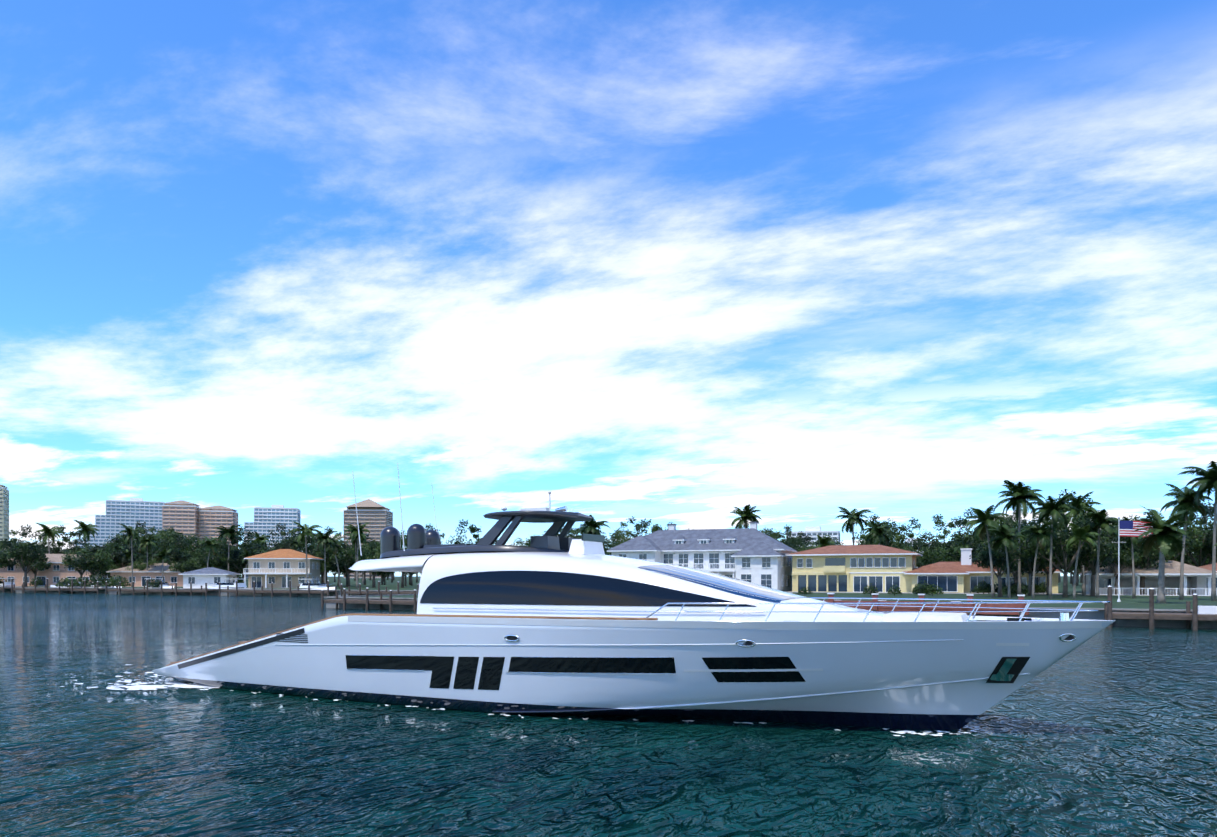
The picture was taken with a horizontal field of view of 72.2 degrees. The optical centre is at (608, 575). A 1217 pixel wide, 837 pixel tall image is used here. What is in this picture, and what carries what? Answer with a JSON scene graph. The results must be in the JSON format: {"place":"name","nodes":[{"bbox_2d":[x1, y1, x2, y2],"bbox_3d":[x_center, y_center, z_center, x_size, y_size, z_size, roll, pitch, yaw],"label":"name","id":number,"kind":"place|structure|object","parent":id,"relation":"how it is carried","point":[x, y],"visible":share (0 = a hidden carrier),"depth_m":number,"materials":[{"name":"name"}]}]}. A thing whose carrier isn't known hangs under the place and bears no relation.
{"place":"outdoors","nodes":[
{"label":"outdoors","id":0,"kind":"place"},
{"bbox_2d":[0,576,1216,836],"bbox_3d":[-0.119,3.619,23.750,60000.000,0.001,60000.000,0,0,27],"label":"water","id":1,"kind":"structure","parent":0,"point":[1110,732],"depth_m":16.62,"materials":[{"name":"teal liquid"}]},
{"bbox_2d":[208,579,249,588],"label":"cruiser","id":2,"kind":"object","parent":1,"relation":"on","point":[230,585],"visible":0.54,"depth_m":156.73,"materials":[{"name":"white plastic"}]},
{"bbox_2d":[299,580,334,589],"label":"cruiser","id":3,"kind":"object","parent":1,"relation":"in","point":[318,586],"visible":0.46,"depth_m":146.71,"materials":[{"name":"white plastic"}]},
{"bbox_2d":[60,664,980,736],"bbox_3d":[-5.550,3.594,26.502,31.763,0.020,10.607,0,0,27],"label":"wake foam","id":4,"kind":"object","parent":1,"relation":"on","point":[136,686],"visible":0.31,"depth_m":26.82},
{"bbox_2d":[152,463,1115,729],"bbox_3d":[-1.506,0.549,24.441,28.100,7.752,6.650,0,0,27],"label":"yacht","id":5,"kind":"object","parent":1,"relation":"on","point":[550,621],"visible":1,"depth_m":20.63,"materials":[{"name":"paint"}]},
{"bbox_2d":[821,593,1028,616],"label":"terrace deck","id":6,"kind":"structure","parent":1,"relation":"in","point":[900,607],"depth_m":61.25,"materials":[{"name":"brown wood"}]},
{"bbox_2d":[0,576,1216,627],"bbox_3d":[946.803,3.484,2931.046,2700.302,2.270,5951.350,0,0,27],"label":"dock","id":7,"kind":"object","parent":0,"point":[1129,603],"depth_m":93.75,"materials":[{"name":"green plant"}]},
{"bbox_2d":[0,485,8,551],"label":"cream tower","id":8,"kind":"structure","parent":7,"relation":"on","point":[4,511],"depth_m":639.11,"materials":[{"name":"paint"}]},
{"bbox_2d":[0,543,15,568],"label":"tree","id":9,"kind":"object","parent":7,"relation":"on","point":[5,561],"visible":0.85,"depth_m":178.62,"materials":[{"name":"green plant"}]},
{"bbox_2d":[0,524,47,586],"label":"tree","id":10,"kind":"object","parent":7,"relation":"on","point":[23,551],"visible":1,"depth_m":178.19,"materials":[{"name":"green plant"}]},
{"bbox_2d":[16,547,51,585],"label":"tree","id":11,"kind":"object","parent":7,"relation":"on","point":[39,566],"visible":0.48,"depth_m":196.76,"materials":[{"name":"green plant"}]},
{"bbox_2d":[36,523,63,553],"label":"palm","id":12,"kind":"object","parent":7,"relation":"on","point":[48,533],"visible":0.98,"depth_m":208.46,"materials":[{"name":"green plant"}]},
{"bbox_2d":[0,554,106,585],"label":"house","id":13,"kind":"structure","parent":7,"relation":"on","point":[56,572],"depth_m":199.78,"materials":[{"name":"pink paint"}]},
{"bbox_2d":[43,525,91,555],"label":"tree","id":14,"kind":"object","parent":7,"relation":"on","point":[56,549],"visible":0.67,"depth_m":215.57,"materials":[{"name":"green plant"}]},
{"bbox_2d":[55,577,79,587],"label":"bush","id":15,"kind":"object","parent":7,"relation":"on","point":[61,584],"visible":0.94,"depth_m":166.74,"materials":[{"name":"green plant"}]},
{"bbox_2d":[61,547,90,586],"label":"tree","id":16,"kind":"object","parent":7,"relation":"on","point":[68,557],"visible":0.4,"depth_m":187.92,"materials":[{"name":"green plant"}]},
{"bbox_2d":[72,520,99,548],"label":"palm","id":17,"kind":"object","parent":7,"relation":"on","point":[86,530],"visible":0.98,"depth_m":250.31,"materials":[{"name":"green plant"}]},
{"bbox_2d":[70,545,114,586],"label":"tree","id":18,"kind":"object","parent":7,"relation":"on","point":[99,562],"visible":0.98,"depth_m":183.55,"materials":[{"name":"green plant"}]},
{"bbox_2d":[82,574,112,586],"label":"bush","id":19,"kind":"object","parent":7,"relation":"on","point":[94,581],"visible":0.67,"depth_m":168.50,"materials":[{"name":"green plant"}]},
{"bbox_2d":[62,498,164,577],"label":"high-rise building","id":20,"kind":"structure","parent":7,"relation":"on","point":[132,511],"depth_m":747.98,"materials":[{"name":"grey concrete"}]},
{"bbox_2d":[102,575,130,587],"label":"bush","id":21,"kind":"object","parent":7,"relation":"on","point":[116,583],"visible":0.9,"depth_m":165.17,"materials":[{"name":"green plant"}]},
{"bbox_2d":[98,533,140,567],"bbox_3d":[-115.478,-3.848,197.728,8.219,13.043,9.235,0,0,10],"label":"tree","id":22,"kind":"object","parent":7,"relation":"on","point":[118,556],"visible":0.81,"depth_m":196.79,"materials":[{"name":"green plant"}]},
{"bbox_2d":[119,524,146,586],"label":"palm","id":23,"kind":"object","parent":7,"relation":"on","point":[132,531],"visible":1,"depth_m":186.06,"materials":[{"name":"green plant"}]},
{"bbox_2d":[125,555,159,570],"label":"tree","id":24,"kind":"object","parent":7,"relation":"on","point":[140,566],"visible":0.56,"depth_m":193.04,"materials":[{"name":"green plant"}]},
{"bbox_2d":[123,520,163,557],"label":"tree","id":25,"kind":"object","parent":7,"relation":"on","point":[145,531],"visible":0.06,"depth_m":221.10,"materials":[{"name":"green plant"}]},
{"bbox_2d":[106,563,184,586],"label":"house","id":26,"kind":"structure","parent":7,"relation":"on","point":[140,577],"depth_m":192.24,"materials":[{"name":"beige paint"}]},
{"bbox_2d":[138,533,157,572],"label":"palm","id":27,"kind":"object","parent":7,"relation":"on","point":[145,543],"visible":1,"depth_m":191.07,"materials":[{"name":"green plant"}]},
{"bbox_2d":[152,548,171,582],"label":"palm","id":28,"kind":"object","parent":7,"relation":"on","point":[163,553],"visible":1,"depth_m":183.28,"materials":[{"name":"green plant"}]},
{"bbox_2d":[150,527,192,571],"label":"tree","id":29,"kind":"object","parent":7,"relation":"on","point":[170,537],"visible":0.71,"depth_m":200.82,"materials":[{"name":"green plant"}]},
{"bbox_2d":[162,500,200,543],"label":"peach tower","id":30,"kind":"structure","parent":7,"relation":"on","point":[182,516],"depth_m":688.51,"materials":[{"name":"paint"}]},
{"bbox_2d":[167,553,201,572],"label":"tree","id":31,"kind":"object","parent":7,"relation":"on","point":[188,566],"visible":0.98,"depth_m":191.85,"materials":[{"name":"green plant"}]},
{"bbox_2d":[168,532,204,556],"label":"tree","id":32,"kind":"object","parent":7,"relation":"on","point":[191,546],"visible":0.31,"depth_m":214.66,"materials":[{"name":"green plant"}]},
{"bbox_2d":[198,536,220,566],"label":"palm","id":33,"kind":"object","parent":7,"relation":"on","point":[210,544],"visible":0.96,"depth_m":176.91,"materials":[{"name":"green plant"}]},
{"bbox_2d":[178,567,240,588],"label":"house","id":34,"kind":"structure","parent":7,"relation":"on","point":[198,578],"depth_m":165.24,"materials":[{"name":"white paint"}]},
{"bbox_2d":[198,506,238,546],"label":"peach tower","id":35,"kind":"structure","parent":7,"relation":"on","point":[211,518],"depth_m":703.48,"materials":[{"name":"paint"}]},
{"bbox_2d":[203,539,236,570],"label":"tree","id":36,"kind":"object","parent":7,"relation":"on","point":[215,557],"visible":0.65,"depth_m":187.32,"materials":[{"name":"green plant"}]},
{"bbox_2d":[213,525,242,570],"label":"palm","id":37,"kind":"object","parent":7,"relation":"on","point":[225,533],"visible":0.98,"depth_m":182.80,"materials":[{"name":"green plant"}]},
{"bbox_2d":[217,545,246,572],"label":"tree","id":38,"kind":"object","parent":7,"relation":"on","point":[232,565],"visible":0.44,"depth_m":187.49,"materials":[{"name":"green plant"}]},
{"bbox_2d":[217,526,257,578],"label":"tree","id":39,"kind":"object","parent":7,"relation":"on","point":[242,547],"visible":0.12,"depth_m":206.97,"materials":[{"name":"green plant"}]},
{"bbox_2d":[221,530,266,572],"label":"tree","id":40,"kind":"object","parent":7,"relation":"on","point":[235,557],"visible":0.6,"depth_m":185.43,"materials":[{"name":"green plant"}]},
{"bbox_2d":[244,505,300,577],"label":"building","id":41,"kind":"structure","parent":7,"relation":"on","point":[269,518],"depth_m":750.03,"materials":[{"name":"grey concrete"}]},
{"bbox_2d":[243,549,323,587],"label":"house","id":42,"kind":"structure","parent":7,"relation":"on","point":[279,568],"depth_m":169.65,"materials":[{"name":"beige paint"}]},
{"bbox_2d":[263,523,304,552],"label":"tree","id":43,"kind":"object","parent":7,"relation":"on","point":[285,545],"visible":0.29,"depth_m":180.96,"materials":[{"name":"green plant"}]},
{"bbox_2d":[272,531,319,554],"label":"tree","id":44,"kind":"object","parent":7,"relation":"on","point":[309,548],"visible":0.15,"depth_m":193.95,"materials":[{"name":"green plant"}]},
{"bbox_2d":[291,521,322,588],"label":"palm","id":45,"kind":"object","parent":7,"relation":"on","point":[306,532],"visible":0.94,"depth_m":163.63,"materials":[{"name":"green plant"}]},
{"bbox_2d":[313,529,337,583],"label":"palm","id":46,"kind":"object","parent":7,"relation":"on","point":[323,541],"visible":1,"depth_m":158.97,"materials":[{"name":"green plant"}]},
{"bbox_2d":[307,526,347,585],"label":"tree","id":47,"kind":"object","parent":7,"relation":"on","point":[315,553],"visible":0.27,"depth_m":187.12,"materials":[{"name":"green plant"}]},
{"bbox_2d":[320,552,336,582],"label":"tree","id":48,"kind":"object","parent":7,"relation":"on","point":[328,568],"visible":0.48,"depth_m":185.03,"materials":[{"name":"green plant"}]},
{"bbox_2d":[323,534,346,587],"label":"palm","id":49,"kind":"object","parent":7,"relation":"on","point":[334,549],"visible":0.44,"depth_m":165.38,"materials":[{"name":"green plant"}]},
{"bbox_2d":[328,539,368,586],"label":"tree","id":50,"kind":"object","parent":7,"relation":"on","point":[344,558],"visible":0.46,"depth_m":182.81,"materials":[{"name":"green plant"}]},
{"bbox_2d":[342,523,369,588],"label":"palm","id":51,"kind":"object","parent":7,"relation":"on","point":[354,532],"visible":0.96,"depth_m":157.97,"materials":[{"name":"green plant"}]},
{"bbox_2d":[348,541,382,587],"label":"tree","id":52,"kind":"object","parent":7,"relation":"on","point":[365,554],"visible":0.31,"depth_m":177.18,"materials":[{"name":"green plant"}]},
{"bbox_2d":[343,499,392,577],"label":"brown tower","id":53,"kind":"structure","parent":7,"relation":"on","point":[377,517],"depth_m":693.38,"materials":[{"name":"paint"}]},
{"bbox_2d":[448,519,481,544],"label":"tree","id":54,"kind":"object","parent":7,"relation":"on","point":[471,529],"visible":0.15,"depth_m":177.76,"materials":[{"name":"green plant"}]},
{"bbox_2d":[577,515,610,534],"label":"palm","id":55,"kind":"object","parent":7,"relation":"on","point":[590,527],"visible":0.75,"depth_m":149.93,"materials":[{"name":"green plant"}]},
{"bbox_2d":[0,578,1216,629],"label":"docks","id":56,"kind":"object","parent":7,"relation":"on","point":[1209,613],"visible":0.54,"depth_m":88.76,"materials":[{"name":"brown wood"}]},
{"bbox_2d":[601,527,630,554],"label":"tree","id":57,"kind":"object","parent":7,"relation":"on","point":[620,532],"visible":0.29,"depth_m":183.79,"materials":[{"name":"green plant"}]},
{"bbox_2d":[613,516,649,541],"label":"tree","id":58,"kind":"object","parent":7,"relation":"on","point":[631,521],"visible":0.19,"depth_m":273.49,"materials":[{"name":"green plant"}]},
{"bbox_2d":[631,518,662,537],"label":"tree","id":59,"kind":"object","parent":7,"relation":"on","point":[656,527],"visible":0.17,"depth_m":175.52,"materials":[{"name":"green plant"}]},
{"bbox_2d":[607,522,796,591],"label":"white mansion","id":60,"kind":"structure","parent":7,"relation":"on","point":[752,554],"depth_m":133.26,"materials":[{"name":"paint"}]},
{"bbox_2d":[730,504,761,528],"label":"palm","id":61,"kind":"object","parent":7,"relation":"on","point":[746,513],"visible":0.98,"depth_m":165.00,"materials":[{"name":"green plant"}]},
{"bbox_2d":[770,524,804,552],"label":"tree","id":62,"kind":"object","parent":7,"relation":"on","point":[787,532],"visible":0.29,"depth_m":159.09,"materials":[{"name":"green plant"}]},
{"bbox_2d":[788,537,817,552],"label":"tree","id":63,"kind":"object","parent":7,"relation":"on","point":[794,541],"visible":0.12,"depth_m":148.22,"materials":[{"name":"green plant"}]},
{"bbox_2d":[786,526,840,547],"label":"building","id":64,"kind":"structure","parent":7,"relation":"on","point":[813,531],"depth_m":564.79,"materials":[{"name":"white paint"}]},
{"bbox_2d":[836,507,872,544],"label":"palm","id":65,"kind":"object","parent":7,"relation":"on","point":[853,517],"visible":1,"depth_m":153.24,"materials":[{"name":"green plant"}]},
{"bbox_2d":[863,521,891,545],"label":"palm","id":66,"kind":"object","parent":7,"relation":"on","point":[879,535],"visible":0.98,"depth_m":158.05,"materials":[{"name":"green plant"}]},
{"bbox_2d":[852,514,904,548],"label":"tree","id":67,"kind":"object","parent":7,"relation":"on","point":[863,536],"visible":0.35,"depth_m":168.56,"materials":[{"name":"green plant"}]},
{"bbox_2d":[890,517,933,552],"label":"tree","id":68,"kind":"object","parent":7,"relation":"on","point":[911,535],"visible":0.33,"depth_m":209.85,"materials":[{"name":"green plant"}]},
{"bbox_2d":[785,545,1070,594],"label":"yellow house","id":69,"kind":"structure","parent":7,"relation":"on","point":[845,569],"depth_m":124.31,"materials":[{"name":"paint"}]},
{"bbox_2d":[911,539,945,566],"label":"tree","id":70,"kind":"object","parent":7,"relation":"on","point":[924,559],"visible":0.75,"depth_m":150.67,"materials":[{"name":"green plant"}]},
{"bbox_2d":[920,584,943,595],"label":"bush","id":71,"kind":"object","parent":7,"relation":"on","point":[936,591],"visible":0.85,"depth_m":102.36,"materials":[{"name":"green plant"}]},
{"bbox_2d":[917,514,974,556],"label":"tree","id":72,"kind":"object","parent":7,"relation":"on","point":[937,522],"visible":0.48,"depth_m":167.56,"materials":[{"name":"green plant"}]},
{"bbox_2d":[919,539,972,564],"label":"tree","id":73,"kind":"object","parent":7,"relation":"on","point":[947,558],"visible":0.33,"depth_m":157.77,"materials":[{"name":"green plant"}]},
{"bbox_2d":[942,509,981,557],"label":"tree","id":74,"kind":"object","parent":7,"relation":"on","point":[964,522],"visible":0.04,"depth_m":178.28,"materials":[{"name":"green plant"}]},
{"bbox_2d":[955,530,985,560],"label":"tree","id":75,"kind":"object","parent":7,"relation":"on","point":[970,540],"visible":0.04,"depth_m":134.01,"materials":[{"name":"green plant"}]},
{"bbox_2d":[964,505,1011,597],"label":"palm","id":76,"kind":"object","parent":7,"relation":"on","point":[986,517],"visible":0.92,"depth_m":94.48,"materials":[{"name":"green plant"}]},
{"bbox_2d":[969,531,1031,596],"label":"tree","id":77,"kind":"object","parent":7,"relation":"on","point":[998,559],"visible":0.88,"depth_m":97.87,"materials":[{"name":"green plant"}]},
{"bbox_2d":[976,512,1030,594],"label":"tree","id":78,"kind":"object","parent":7,"relation":"on","point":[1005,521],"visible":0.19,"depth_m":110.14,"materials":[{"name":"green plant"}]},
{"bbox_2d":[988,524,1025,597],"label":"palm","id":79,"kind":"object","parent":7,"relation":"on","point":[1005,534],"visible":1,"depth_m":90.67,"materials":[{"name":"green plant"}]},
{"bbox_2d":[994,480,1044,594],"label":"palm","id":80,"kind":"object","parent":7,"relation":"on","point":[1019,494],"visible":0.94,"depth_m":101.24,"materials":[{"name":"green plant"}]},
{"bbox_2d":[999,519,1065,595],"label":"tree","id":81,"kind":"object","parent":7,"relation":"on","point":[1039,560],"visible":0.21,"depth_m":104.39,"materials":[{"name":"green plant"}]},
{"bbox_2d":[1018,521,1057,598],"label":"palm","id":82,"kind":"object","parent":7,"relation":"on","point":[1040,533],"visible":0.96,"depth_m":89.94,"materials":[{"name":"green plant"}]},
{"bbox_2d":[1023,494,1077,598],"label":"palm","id":83,"kind":"object","parent":7,"relation":"on","point":[1051,508],"visible":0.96,"depth_m":89.29,"materials":[{"name":"green plant"}]},
{"bbox_2d":[1022,526,1080,594],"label":"tree","id":84,"kind":"object","parent":7,"relation":"on","point":[1046,568],"visible":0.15,"depth_m":107.44,"materials":[{"name":"green plant"}]},
{"bbox_2d":[1027,489,1104,597],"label":"tree","id":85,"kind":"object","parent":7,"relation":"on","point":[1062,540],"visible":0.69,"depth_m":95.29,"materials":[{"name":"green plant"}]},
{"bbox_2d":[1056,491,1100,594],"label":"palm","id":86,"kind":"object","parent":7,"relation":"on","point":[1076,504],"visible":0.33,"depth_m":105.47,"materials":[{"name":"green plant"}]},
{"bbox_2d":[1065,523,1098,598],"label":"palm","id":87,"kind":"object","parent":7,"relation":"on","point":[1079,533],"visible":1,"depth_m":86.20,"materials":[{"name":"green plant"}]},
{"bbox_2d":[1060,509,1126,595],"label":"tree","id":88,"kind":"object","parent":7,"relation":"on","point":[1105,549],"visible":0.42,"depth_m":100.12,"materials":[{"name":"green plant"}]},
{"bbox_2d":[1083,507,1119,597],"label":"palm","id":89,"kind":"object","parent":7,"relation":"on","point":[1103,520],"visible":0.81,"depth_m":92.19,"materials":[{"name":"green plant"}]},
{"bbox_2d":[1099,519,1143,594],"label":"tree","id":90,"kind":"object","parent":7,"relation":"on","point":[1125,560],"visible":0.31,"depth_m":106.43,"materials":[{"name":"green plant"}]},
{"bbox_2d":[1110,516,1142,597],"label":"palm","id":91,"kind":"object","parent":7,"relation":"on","point":[1133,540],"visible":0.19,"depth_m":92.00,"materials":[{"name":"green plant"}]},
{"bbox_2d":[1117,517,1152,601],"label":"flagpole","id":92,"kind":"object","parent":7,"relation":"on","point":[1126,527],"visible":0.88,"depth_m":79.44,"materials":[{"name":"white metal"}]},
{"bbox_2d":[1111,514,1175,594],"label":"tree","id":93,"kind":"object","parent":7,"relation":"on","point":[1146,561],"visible":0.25,"depth_m":107.26,"materials":[{"name":"green plant"}]},
{"bbox_2d":[1110,508,1180,594],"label":"tree","id":94,"kind":"object","parent":7,"relation":"on","point":[1149,515],"visible":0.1,"depth_m":108.06,"materials":[{"name":"green plant"}]},
{"bbox_2d":[1077,560,1216,595],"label":"house","id":95,"kind":"structure","parent":7,"relation":"on","point":[1172,577],"depth_m":108.10,"materials":[{"name":"white paint"}]},
{"bbox_2d":[1132,505,1201,603],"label":"date palm","id":96,"kind":"object","parent":7,"relation":"on","point":[1160,529],"visible":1,"depth_m":74.43,"materials":[{"name":"green plant"}]},
{"bbox_2d":[1143,517,1208,560],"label":"tree","id":97,"kind":"object","parent":7,"relation":"on","point":[1196,543],"visible":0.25,"depth_m":116.78,"materials":[{"name":"green plant"}]},
{"bbox_2d":[1160,484,1212,599],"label":"palm","id":98,"kind":"object","parent":7,"relation":"on","point":[1184,500],"visible":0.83,"depth_m":85.83,"materials":[{"name":"green plant"}]},
{"bbox_2d":[1165,499,1216,566],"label":"tree","id":99,"kind":"object","parent":7,"relation":"on","point":[1208,535],"visible":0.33,"depth_m":121.78,"materials":[{"name":"green plant"}]},
{"bbox_2d":[1178,511,1216,565],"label":"tree","id":100,"kind":"object","parent":7,"relation":"on","point":[1197,554],"visible":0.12,"depth_m":125.71,"materials":[{"name":"green plant"}]},
{"bbox_2d":[1179,461,1216,600],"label":"palm","id":101,"kind":"object","parent":7,"relation":"on","point":[1207,480],"visible":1,"depth_m":81.87,"materials":[{"name":"green plant"}]},
{"bbox_2d":[1187,563,1216,595],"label":"house","id":102,"kind":"structure","parent":7,"relation":"on","point":[1199,581],"depth_m":106.22,"materials":[{"name":"white paint"}]},
{"bbox_2d":[0,0,1216,575],"label":"sky","id":103,"kind":"structure","parent":0,"point":[684,263],"materials":[{"name":"blue"}]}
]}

